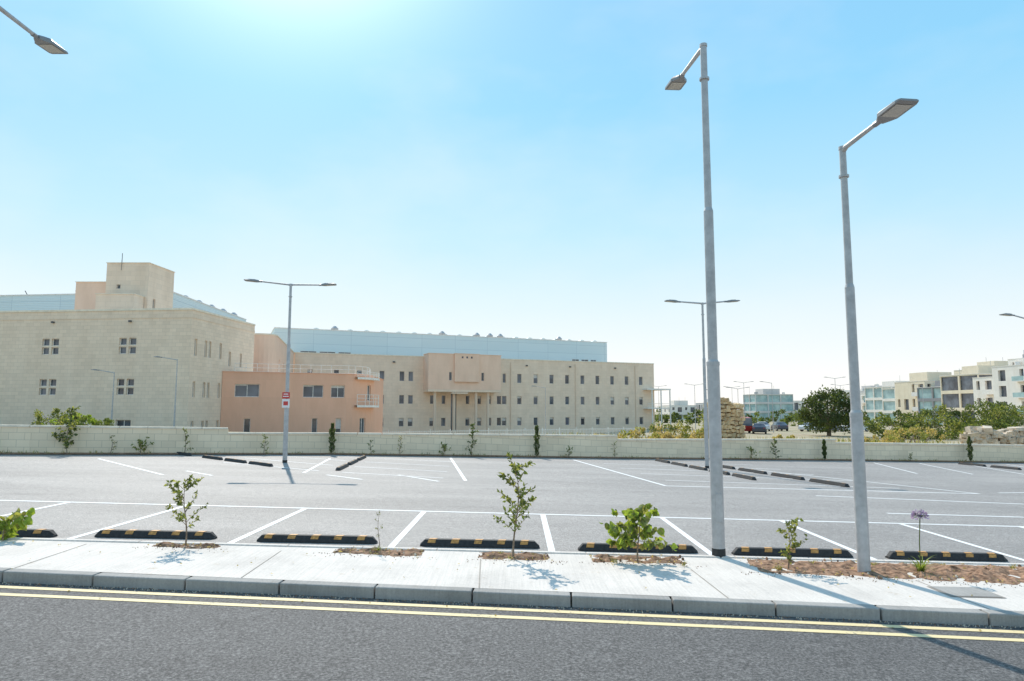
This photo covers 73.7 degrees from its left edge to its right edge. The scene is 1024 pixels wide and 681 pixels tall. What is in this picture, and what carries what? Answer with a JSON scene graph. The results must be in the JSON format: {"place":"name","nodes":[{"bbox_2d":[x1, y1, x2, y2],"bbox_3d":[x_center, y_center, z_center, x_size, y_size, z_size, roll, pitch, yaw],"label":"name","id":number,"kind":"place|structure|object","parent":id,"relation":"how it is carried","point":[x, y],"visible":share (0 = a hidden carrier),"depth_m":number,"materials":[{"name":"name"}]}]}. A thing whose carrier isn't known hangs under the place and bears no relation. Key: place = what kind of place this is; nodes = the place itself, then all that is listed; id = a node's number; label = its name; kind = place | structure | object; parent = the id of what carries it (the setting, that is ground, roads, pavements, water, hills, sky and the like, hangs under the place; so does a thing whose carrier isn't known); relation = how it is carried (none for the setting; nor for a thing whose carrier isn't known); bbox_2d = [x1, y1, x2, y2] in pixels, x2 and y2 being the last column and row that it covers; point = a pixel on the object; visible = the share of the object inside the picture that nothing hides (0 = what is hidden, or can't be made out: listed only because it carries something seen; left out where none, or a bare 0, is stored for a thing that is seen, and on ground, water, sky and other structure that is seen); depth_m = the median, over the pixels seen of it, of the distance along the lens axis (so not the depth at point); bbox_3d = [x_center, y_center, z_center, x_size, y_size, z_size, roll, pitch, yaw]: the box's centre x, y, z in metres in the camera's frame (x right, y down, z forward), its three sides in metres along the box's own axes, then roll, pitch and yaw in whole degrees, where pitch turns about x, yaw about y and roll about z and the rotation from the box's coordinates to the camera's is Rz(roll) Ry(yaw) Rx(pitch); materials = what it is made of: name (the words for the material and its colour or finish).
{"place":"outdoors","nodes":[
{"label":"outdoors","id":0,"kind":"place"},
{"bbox_2d":[433,392,488,434],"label":"portico columns","id":1,"kind":"structure","parent":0,"point":[453,411],"depth_m":105.55,"materials":[{"name":"paint"}]},
{"bbox_2d":[423,389,500,392],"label":"portico soffit beam","id":2,"kind":"structure","parent":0,"point":[466,391],"depth_m":105.93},
{"bbox_2d":[0,454,1023,562],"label":"parking lot","id":3,"kind":"structure","parent":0,"point":[572,488],"depth_m":15.57,"materials":[{"name":"asphalt"}]},
{"bbox_2d":[0,529,57,537],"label":"wheel stop","id":4,"kind":"object","parent":3,"relation":"on","point":[44,533],"visible":0.64,"depth_m":9.92,"materials":[{"name":"black rubber"}]},
{"bbox_2d":[51,406,86,453],"bbox_3d":[-16.263,3.274,25.032,1.024,1.768,0.965,-2,-6,18],"label":"sapling","id":5,"kind":"object","parent":3,"relation":"on","point":[64,437],"visible":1,"depth_m":24.97,"materials":[{"name":"green plant"}]},
{"bbox_2d":[94,529,216,539],"bbox_3d":[-5.270,2.869,10.119,1.750,0.144,0.160,0,-6,-2],"label":"wheel stop","id":6,"kind":"object","parent":3,"relation":"on","point":[152,534],"visible":0.98,"depth_m":10.06,"materials":[{"name":"black rubber"}]},
{"bbox_2d":[244,279,336,462],"bbox_3d":[-7.965,1.104,24.239,3.212,6.607,0.273,1,-6,-7],"label":"street lamp","id":7,"kind":"object","parent":3,"relation":"on","point":[285,399],"visible":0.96,"depth_m":24.23,"materials":[{"name":"metal"}]},
{"bbox_2d":[257,533,377,543],"bbox_3d":[-2.870,2.926,10.083,1.750,0.144,0.160,0,-6,-2],"label":"wheel stop","id":8,"kind":"object","parent":3,"relation":"on","point":[321,538],"visible":1,"depth_m":10.02,"materials":[{"name":"black rubber"}]},
{"bbox_2d":[328,423,336,453],"bbox_3d":[-7.449,4.057,28.289,0.354,1.312,0.342,5,-8,-41],"label":"young cypress","id":9,"kind":"object","parent":3,"relation":"on","point":[332,430],"visible":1,"depth_m":28.25,"materials":[{"name":"green plant"}]},
{"bbox_2d":[420,538,539,548],"bbox_3d":[-0.470,2.983,10.047,1.750,0.144,0.160,0,-6,-2],"label":"wheel stop","id":10,"kind":"object","parent":3,"relation":"on","point":[478,543],"visible":1,"depth_m":9.98,"materials":[{"name":"black rubber"}]},
{"bbox_2d":[0,454,1023,560],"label":"parking bay markings","id":11,"kind":"object","parent":3,"relation":"on","point":[405,531],"visible":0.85,"depth_m":13.32,"materials":[{"name":"white paint"}]},
{"bbox_2d":[0,452,1023,462],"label":"planting bed","id":12,"kind":"object","parent":3,"relation":"on","point":[502,456],"visible":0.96,"depth_m":29.69,"materials":[{"name":"soil"}]},
{"bbox_2d":[0,450,1016,461],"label":"weeds","id":13,"kind":"object","parent":12,"relation":"on","point":[510,454],"visible":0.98,"depth_m":29.43,"materials":[{"name":"green plant"}]},
{"bbox_2d":[533,425,539,456],"bbox_3d":[1.085,4.377,29.760,0.334,1.405,0.340,0,-6,0],"label":"young cypress","id":14,"kind":"object","parent":12,"relation":"on","point":[536,437],"visible":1,"depth_m":29.72,"materials":[{"name":"green plant"}]},
{"bbox_2d":[578,543,697,552],"bbox_3d":[1.840,3.036,10.001,1.750,0.144,0.160,0,-6,-2],"label":"wheel stop","id":15,"kind":"object","parent":3,"relation":"on","point":[606,547],"visible":0.76,"depth_m":9.93,"materials":[{"name":"black rubber"}]},
{"bbox_2d":[665,42,725,557],"bbox_3d":[2.746,-0.642,10.310,0.270,7.477,1.645,0,-6,-3],"label":"street lamp","id":16,"kind":"object","parent":3,"relation":"on","point":[677,82],"visible":0.96,"depth_m":9.47,"materials":[{"name":"metal"}]},
{"bbox_2d":[664,299,739,467],"bbox_3d":[7.500,1.692,26.567,3.008,6.677,0.270,1,-6,-6],"label":"street lamp","id":17,"kind":"object","parent":3,"relation":"on","point":[705,408],"visible":0.98,"depth_m":26.54,"materials":[{"name":"metal"}]},
{"bbox_2d":[731,547,852,557],"bbox_3d":[4.090,3.090,9.975,1.750,0.144,0.160,0,-6,-1],"label":"wheel stop","id":18,"kind":"object","parent":3,"relation":"on","point":[796,552],"visible":0.94,"depth_m":9.91,"materials":[{"name":"black rubber"}]},
{"bbox_2d":[809,478,849,486],"bbox_3d":[9.750,4.373,21.024,0.160,0.116,1.691,2,-6,-14],"label":"wheel stop","id":19,"kind":"object","parent":3,"relation":"on","point":[829,482],"visible":1,"depth_m":20.89,"materials":[{"name":"black rubber"}]},
{"bbox_2d":[885,551,1007,561],"bbox_3d":[6.340,3.146,9.969,1.750,0.144,0.160,0,-6,-1],"label":"wheel stop","id":20,"kind":"object","parent":3,"relation":"on","point":[951,556],"visible":0.98,"depth_m":9.91,"materials":[{"name":"black rubber"}]},
{"bbox_2d":[0,582,1023,680],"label":"road","id":21,"kind":"structure","parent":0,"point":[53,639],"depth_m":5.84,"materials":[{"name":"asphalt"}]},
{"bbox_2d":[2,542,1020,630],"bbox_3d":[0.032,2.730,7.650,16.011,0.536,2.021,0,-6,3],"label":"gutter grit and fallen leaves","id":22,"kind":"object","parent":21,"relation":"on","point":[964,625],"visible":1,"depth_m":7.06,"materials":[{"name":"soil"}]},
{"bbox_2d":[0,567,1023,626],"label":"kerb","id":23,"kind":"structure","parent":21,"relation":"on","point":[985,617],"depth_m":7.09,"materials":[{"name":"concrete"}]},
{"bbox_2d":[0,585,1023,641],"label":"yellow road marking double","id":24,"kind":"object","parent":21,"relation":"on","point":[545,618],"visible":1,"depth_m":6.75,"materials":[{"name":"paint"}]},
{"bbox_2d":[0,540,1023,610],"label":"pavement","id":25,"kind":"structure","parent":0,"point":[727,577],"depth_m":7.94,"materials":[{"name":"concrete"}]},
{"bbox_2d":[0,507,34,540],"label":"leafy shrub","id":26,"kind":"object","parent":25,"relation":"on","point":[8,529],"visible":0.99,"depth_m":9.13,"materials":[{"name":"green plant"}]},
{"bbox_2d":[0,6,67,53],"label":"street lamp","id":27,"kind":"object","parent":25,"relation":"on","point":[49,45],"visible":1,"depth_m":10.03,"materials":[{"name":"metal"}]},
{"bbox_2d":[132,542,220,551],"bbox_3d":[-4.313,2.682,8.897,1.219,0.077,0.485,0,-6,0],"label":"soil bed","id":28,"kind":"object","parent":25,"relation":"on","point":[189,546],"visible":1,"depth_m":8.96,"materials":[{"name":"soil"}]},
{"bbox_2d":[164,474,207,545],"bbox_3d":[-4.338,2.241,9.046,0.358,0.929,0.514,-3,-6,23],"label":"sapling","id":29,"kind":"object","parent":28,"relation":"on","point":[178,496],"visible":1,"depth_m":9.03,"materials":[{"name":"green plant"}]},
{"bbox_2d":[319,546,436,559],"bbox_3d":[-1.750,2.742,8.829,1.608,0.079,0.664,0,-6,0],"label":"soil bed","id":30,"kind":"object","parent":25,"relation":"on","point":[416,552],"visible":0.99,"depth_m":8.85,"materials":[{"name":"soil"}]},
{"bbox_2d":[15,544,1004,608],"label":"pavement joints and cover","id":31,"kind":"object","parent":25,"relation":"on","point":[960,592],"visible":1,"depth_m":7.60,"materials":[{"name":"concrete"}]},
{"bbox_2d":[467,551,562,564],"bbox_3d":[0.067,2.783,8.785,1.275,0.073,0.687,0,-6,0],"label":"soil bed","id":32,"kind":"object","parent":25,"relation":"on","point":[526,556],"visible":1,"depth_m":8.78,"materials":[{"name":"soil"}]},
{"bbox_2d":[493,452,536,557],"bbox_3d":[0.082,2.116,8.838,0.509,1.350,0.658,5,-8,-40],"label":"sapling","id":33,"kind":"object","parent":32,"relation":"on","point":[515,469],"visible":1,"depth_m":8.83,"materials":[{"name":"green plant"}]},
{"bbox_2d":[579,553,697,566],"bbox_3d":[1.647,2.821,8.784,1.605,0.090,0.662,0,-6,0],"label":"soil bed","id":34,"kind":"object","parent":25,"relation":"on","point":[603,558],"visible":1,"depth_m":8.85,"materials":[{"name":"soil"}]},
{"bbox_2d":[599,503,677,561],"bbox_3d":[1.616,2.431,8.647,0.825,0.764,0.717,2,-6,-18],"label":"mulberry sapling","id":35,"kind":"object","parent":34,"relation":"on","point":[625,539],"visible":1,"depth_m":8.70,"materials":[{"name":"green plant"}]},
{"bbox_2d":[741,557,1023,587],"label":"soil bed","id":36,"kind":"object","parent":25,"relation":"on","point":[989,573],"visible":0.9,"depth_m":8.52,"materials":[{"name":"soil"}]},
{"bbox_2d":[776,517,807,568],"bbox_3d":[3.475,2.528,8.527,0.418,0.635,0.242,3,-6,-23],"label":"sapling","id":37,"kind":"object","parent":36,"relation":"on","point":[795,544],"visible":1,"depth_m":8.53,"materials":[{"name":"green plant"}]},
{"bbox_2d":[904,509,940,571],"bbox_3d":[5.091,2.502,8.532,0.523,0.792,0.495,2,-6,-15],"label":"agapanthus plant","id":38,"kind":"object","parent":36,"relation":"on","point":[921,566],"visible":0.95,"depth_m":8.52,"materials":[{"name":"green plant"}]},
{"bbox_2d":[0,0,1023,411],"label":"sky","id":39,"kind":"structure","parent":0,"point":[508,168],"materials":[{"name":"blue"}]},
{"bbox_2d":[100,412,981,609],"bbox_3d":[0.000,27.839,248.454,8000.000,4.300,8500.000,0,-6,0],"label":"ground","id":40,"kind":"structure","parent":0,"point":[795,432],"depth_m":93.83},
{"bbox_2d":[31,408,80,424],"bbox_3d":[-30.386,5.410,45.660,2.893,1.845,2.704,5,-8,-38],"label":"bush","id":41,"kind":"object","parent":40,"relation":"on","point":[56,411],"visible":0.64,"depth_m":45.01,"materials":[{"name":"green plant"}]},
{"bbox_2d":[42,413,104,425],"bbox_3d":[-27.425,5.269,42.706,3.481,1.553,2.920,0,-6,0],"label":"bush","id":42,"kind":"object","parent":40,"relation":"on","point":[91,421],"visible":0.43,"depth_m":42.51,"materials":[{"name":"green plant"}]},
{"bbox_2d":[76,417,114,425],"bbox_3d":[-25.808,5.322,42.046,2.378,1.328,1.932,2,-6,-16],"label":"bush","id":43,"kind":"object","parent":40,"relation":"on","point":[108,421],"visible":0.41,"depth_m":41.87,"materials":[{"name":"green plant"}]},
{"bbox_2d":[0,310,254,426],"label":"walls","id":44,"kind":"structure","parent":40,"relation":"on","point":[85,346],"depth_m":56.04,"materials":[{"name":"beige stone"}]},
{"bbox_2d":[74,282,105,309],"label":"lift tower walls","id":45,"kind":"structure","parent":44,"relation":"on","point":[85,295],"depth_m":63.79,"materials":[{"name":"paint"}]},
{"bbox_2d":[95,294,143,308],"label":"plant room walls","id":46,"kind":"structure","parent":44,"relation":"on","point":[118,301],"depth_m":61.00,"materials":[{"name":"stone"}]},
{"bbox_2d":[0,308,255,325],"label":"parapet coping","id":47,"kind":"object","parent":44,"relation":"on","point":[141,309],"visible":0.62,"depth_m":56.54,"materials":[{"name":"stone"}]},
{"bbox_2d":[105,263,173,307],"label":"stair tower walls","id":48,"kind":"structure","parent":44,"relation":"on","point":[149,282],"depth_m":63.03,"materials":[{"name":"stone"}]},
{"bbox_2d":[40,338,239,426],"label":"window frames","id":49,"kind":"structure","parent":44,"relation":"attached to","point":[128,379],"depth_m":56.34,"materials":[{"name":"metal"}]},
{"bbox_2d":[41,338,204,425],"bbox_3d":[-38.912,4.037,59.346,27.150,7.770,7.758,0,-6,0],"label":"window glass","id":50,"kind":"object","parent":49,"relation":"in","point":[121,381],"visible":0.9,"depth_m":56.02,"materials":[{"name":"glass"}]},
{"bbox_2d":[253,335,293,371],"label":"walls","id":51,"kind":"structure","parent":40,"relation":"on","point":[271,350],"depth_m":75.77,"materials":[{"name":"stone"}]},
{"bbox_2d":[220,372,382,432],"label":"walls","id":52,"kind":"structure","parent":40,"relation":"on","point":[264,411],"depth_m":62.31,"materials":[{"name":"paint"}]},
{"bbox_2d":[234,384,369,432],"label":"window frames","id":53,"kind":"structure","parent":52,"relation":"attached to","point":[322,396],"depth_m":63.36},
{"bbox_2d":[235,384,368,432],"bbox_3d":[-18.916,6.746,62.838,12.350,5.500,1.438,4,-7,-31],"label":"window glass","id":54,"kind":"object","parent":53,"relation":"attached to","point":[308,390],"visible":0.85,"depth_m":62.84,"materials":[{"name":"glass"}]},
{"bbox_2d":[235,363,379,407],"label":"balcony and railings","id":55,"kind":"structure","parent":52,"relation":"on","point":[372,379],"depth_m":64.93,"materials":[{"name":"metal"}]},
{"bbox_2d":[0,291,606,361],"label":"blue factory hall","id":56,"kind":"structure","parent":40,"relation":"on","point":[334,339],"depth_m":115.36,"materials":[{"name":"metal"}]},
{"bbox_2d":[423,353,500,389],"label":"portico walls","id":57,"kind":"structure","parent":40,"relation":"on","point":[438,368],"depth_m":105.58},
{"bbox_2d":[454,354,478,381],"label":"portico bay walls","id":58,"kind":"structure","parent":57,"relation":"on","point":[466,369],"depth_m":106.01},
{"bbox_2d":[294,353,654,434],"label":"building","id":59,"kind":"structure","parent":40,"relation":"on","point":[419,411],"depth_m":112.83,"materials":[{"name":"stone"}]},
{"bbox_2d":[294,352,653,363],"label":"parapet coping","id":60,"kind":"object","parent":59,"relation":"on","point":[501,358],"visible":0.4,"depth_m":111.96,"materials":[{"name":"concrete"}]},
{"bbox_2d":[307,369,642,426],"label":"window frames","id":61,"kind":"structure","parent":59,"relation":"on","point":[503,382],"depth_m":112.79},
{"bbox_2d":[308,370,642,430],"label":"window glass","id":62,"kind":"object","parent":61,"relation":"attached to","point":[498,401],"visible":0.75,"depth_m":111.45,"materials":[{"name":"glass"}]},
{"bbox_2d":[393,361,635,428],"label":"downpipes and fixtures","id":63,"kind":"object","parent":59,"relation":"attached to","point":[575,390],"visible":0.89,"depth_m":116.14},
{"bbox_2d":[0,427,1023,462],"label":"blockwork","id":64,"kind":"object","parent":40,"relation":"on","point":[34,439],"visible":0.49,"depth_m":29.46,"materials":[{"name":"concrete"}]},
{"bbox_2d":[0,424,1023,445],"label":"coping slabs","id":65,"kind":"structure","parent":64,"relation":"on","point":[2,425],"depth_m":29.30,"materials":[{"name":"concrete"}]},
{"bbox_2d":[382,427,646,437],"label":"white railing fence","id":66,"kind":"object","parent":40,"relation":"on","point":[505,430],"visible":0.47,"depth_m":84.18,"materials":[{"name":"metal"}]},
{"bbox_2d":[7,537,1023,565],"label":"edging kerb","id":67,"kind":"structure","parent":40,"relation":"on","point":[470,550],"depth_m":9.14,"materials":[{"name":"concrete"}]},
{"bbox_2d":[617,427,661,438],"bbox_3d":[7.347,5.747,39.432,2.924,1.627,1.707,-2,-6,17],"label":"bush","id":68,"kind":"object","parent":40,"relation":"on","point":[631,434],"visible":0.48,"depth_m":39.26,"materials":[{"name":"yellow plant"}]},
{"bbox_2d":[643,388,670,424],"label":"pergola frame","id":69,"kind":"structure","parent":40,"relation":"on","point":[652,403],"depth_m":121.32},
{"bbox_2d":[646,420,691,438],"bbox_3d":[9.546,5.842,41.621,2.621,2.068,2.506,-5,-7,38],"label":"bush","id":70,"kind":"object","parent":40,"relation":"on","point":[653,428],"visible":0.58,"depth_m":41.21,"materials":[{"name":"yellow plant"}]},
{"bbox_2d":[662,405,695,419],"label":"walls","id":71,"kind":"structure","parent":40,"relation":"on","point":[667,412],"depth_m":259.30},
{"bbox_2d":[687,427,708,438],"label":"bush","id":72,"kind":"object","parent":40,"relation":"on","point":[700,435],"visible":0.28,"depth_m":37.75,"materials":[{"name":"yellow plant"}]},
{"bbox_2d":[703,397,745,438],"bbox_3d":[13.428,5.214,42.981,2.580,3.298,1.166,0,-6,0],"label":"ruined stone hut","id":73,"kind":"object","parent":40,"relation":"on","point":[732,426],"visible":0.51,"depth_m":42.60,"materials":[{"name":"stone"}]},
{"bbox_2d":[539,432,959,443],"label":"dry grass","id":74,"kind":"structure","parent":40,"relation":"on","point":[838,440],"depth_m":52.93,"materials":[{"name":"yellow plant"}]},
{"bbox_2d":[752,423,766,433],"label":"parked car","id":75,"kind":"object","parent":40,"relation":"on","point":[758,427],"visible":1,"depth_m":91.57,"materials":[{"name":"paint"}]},
{"bbox_2d":[743,389,793,420],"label":"office block","id":76,"kind":"structure","parent":40,"relation":"on","point":[760,400],"depth_m":242.16,"materials":[{"name":"glass"}]},
{"bbox_2d":[744,395,792,419],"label":"window glass","id":77,"kind":"structure","parent":76,"relation":"in","point":[759,398],"depth_m":242.07,"materials":[{"name":"glass"}]},
{"bbox_2d":[770,422,787,430],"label":"parked car","id":78,"kind":"object","parent":40,"relation":"on","point":[781,426],"visible":0.98,"depth_m":109.68,"materials":[{"name":"paint"}]},
{"bbox_2d":[655,406,938,426],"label":"distant trees","id":79,"kind":"object","parent":40,"relation":"on","point":[787,419],"visible":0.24,"depth_m":181.03,"materials":[{"name":"green plant"}]},
{"bbox_2d":[795,385,850,435],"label":"round tree","id":80,"kind":"object","parent":40,"relation":"on","point":[833,418],"visible":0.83,"depth_m":86.36,"materials":[{"name":"green plant"}]},
{"bbox_2d":[838,98,918,571],"bbox_3d":[4.431,0.099,8.140,0.270,5.657,1.353,1,-6,-7],"label":"street lamp","id":81,"kind":"object","parent":40,"relation":"on","point":[897,108],"visible":0.98,"depth_m":8.58,"materials":[{"name":"metal"}]},
{"bbox_2d":[864,386,894,422],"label":"building","id":82,"kind":"structure","parent":40,"relation":"on","point":[874,399],"depth_m":200.22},
{"bbox_2d":[866,387,894,420],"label":"window glass","id":83,"kind":"object","parent":82,"relation":"attached to","point":[878,403],"visible":0.27,"depth_m":200.63,"materials":[{"name":"glass"}]},
{"bbox_2d":[864,435,897,442],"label":"bush","id":84,"kind":"object","parent":40,"relation":"on","point":[874,437],"visible":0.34,"depth_m":42.32,"materials":[{"name":"yellow plant"}]},
{"bbox_2d":[882,388,896,422],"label":"walls","id":85,"kind":"structure","parent":40,"relation":"on","point":[888,411],"depth_m":188.64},
{"bbox_2d":[883,389,894,420],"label":"window glass","id":86,"kind":"object","parent":85,"relation":"attached to","point":[889,394],"visible":0.11,"depth_m":188.59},
{"bbox_2d":[864,411,923,439],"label":"hedge shrub","id":87,"kind":"object","parent":40,"relation":"on","point":[872,426],"visible":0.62,"depth_m":78.12,"materials":[{"name":"green plant"}]},
{"bbox_2d":[881,427,928,442],"bbox_3d":[25.522,6.497,44.661,3.235,1.755,2.686,0,-6,0],"label":"bush","id":88,"kind":"object","parent":40,"relation":"on","point":[888,433],"visible":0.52,"depth_m":44.38,"materials":[{"name":"yellow plant"}]},
{"bbox_2d":[894,381,934,423],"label":"building","id":89,"kind":"structure","parent":40,"relation":"on","point":[903,390],"depth_m":175.05,"materials":[{"name":"paint"}]},
{"bbox_2d":[909,369,959,410],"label":"balconies and roof tanks","id":90,"kind":"structure","parent":89,"relation":"on","point":[927,376],"depth_m":172.04,"materials":[{"name":"metal"}]},
{"bbox_2d":[891,424,954,442],"bbox_3d":[28.796,6.996,48.758,4.617,2.114,3.509,0,-6,0],"label":"bush","id":91,"kind":"object","parent":40,"relation":"on","point":[931,431],"visible":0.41,"depth_m":48.17,"materials":[{"name":"green plant"}]},
{"bbox_2d":[896,409,963,439],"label":"hedge shrub","id":92,"kind":"object","parent":40,"relation":"on","point":[953,427],"visible":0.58,"depth_m":78.86,"materials":[{"name":"green plant"}]},
{"bbox_2d":[917,387,942,426],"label":"walls","id":93,"kind":"structure","parent":40,"relation":"on","point":[932,399],"depth_m":161.88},
{"bbox_2d":[919,388,942,423],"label":"window glass","id":94,"kind":"object","parent":93,"relation":"attached to","point":[928,394],"visible":0.19,"depth_m":162.71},
{"bbox_2d":[916,402,976,437],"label":"hedge shrub","id":95,"kind":"object","parent":40,"relation":"on","point":[954,413],"visible":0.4,"depth_m":83.25,"materials":[{"name":"green plant"}]},
{"bbox_2d":[940,374,991,424],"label":"building","id":96,"kind":"structure","parent":40,"relation":"on","point":[959,391],"depth_m":150.18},
{"bbox_2d":[942,375,991,424],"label":"window glass","id":97,"kind":"object","parent":96,"relation":"attached to","point":[950,384],"visible":0.29,"depth_m":150.95,"materials":[{"name":"glass"}]},
{"bbox_2d":[962,361,998,373],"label":"balconies and roof tanks","id":98,"kind":"structure","parent":96,"relation":"on","point":[977,369],"depth_m":149.14,"materials":[{"name":"concrete"}]},
{"bbox_2d":[972,377,993,420],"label":"walls","id":99,"kind":"structure","parent":40,"relation":"on","point":[977,392],"depth_m":141.72,"materials":[{"name":"paint"}]},
{"bbox_2d":[957,417,1017,437],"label":"hedge shrub","id":100,"kind":"object","parent":40,"relation":"on","point":[998,424],"visible":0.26,"depth_m":71.42,"materials":[{"name":"green plant"}]},
{"bbox_2d":[959,398,1021,429],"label":"hedge shrub","id":101,"kind":"object","parent":40,"relation":"on","point":[991,409],"visible":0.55,"depth_m":81.11,"materials":[{"name":"green plant"}]},
{"bbox_2d":[959,425,1023,444],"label":"rubble stone wall","id":102,"kind":"structure","parent":40,"relation":"on","point":[983,434],"depth_m":39.14,"materials":[{"name":"stone"}]},
{"bbox_2d":[964,401,1023,427],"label":"hedge shrub","id":103,"kind":"object","parent":40,"relation":"on","point":[1015,412],"visible":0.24,"depth_m":83.86,"materials":[{"name":"green plant"}]},
{"bbox_2d":[992,365,1023,425],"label":"walls","id":104,"kind":"structure","parent":40,"relation":"on","point":[1010,385],"depth_m":131.07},
{"bbox_2d":[1000,369,1023,403],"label":"window glass","id":105,"kind":"object","parent":104,"relation":"attached to","point":[1003,388],"visible":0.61,"depth_m":132.81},
{"bbox_2d":[1011,350,1023,413],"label":"balconies and roof tanks","id":106,"kind":"structure","parent":104,"relation":"on","point":[1018,379],"depth_m":128.06,"materials":[{"name":"white glass"}]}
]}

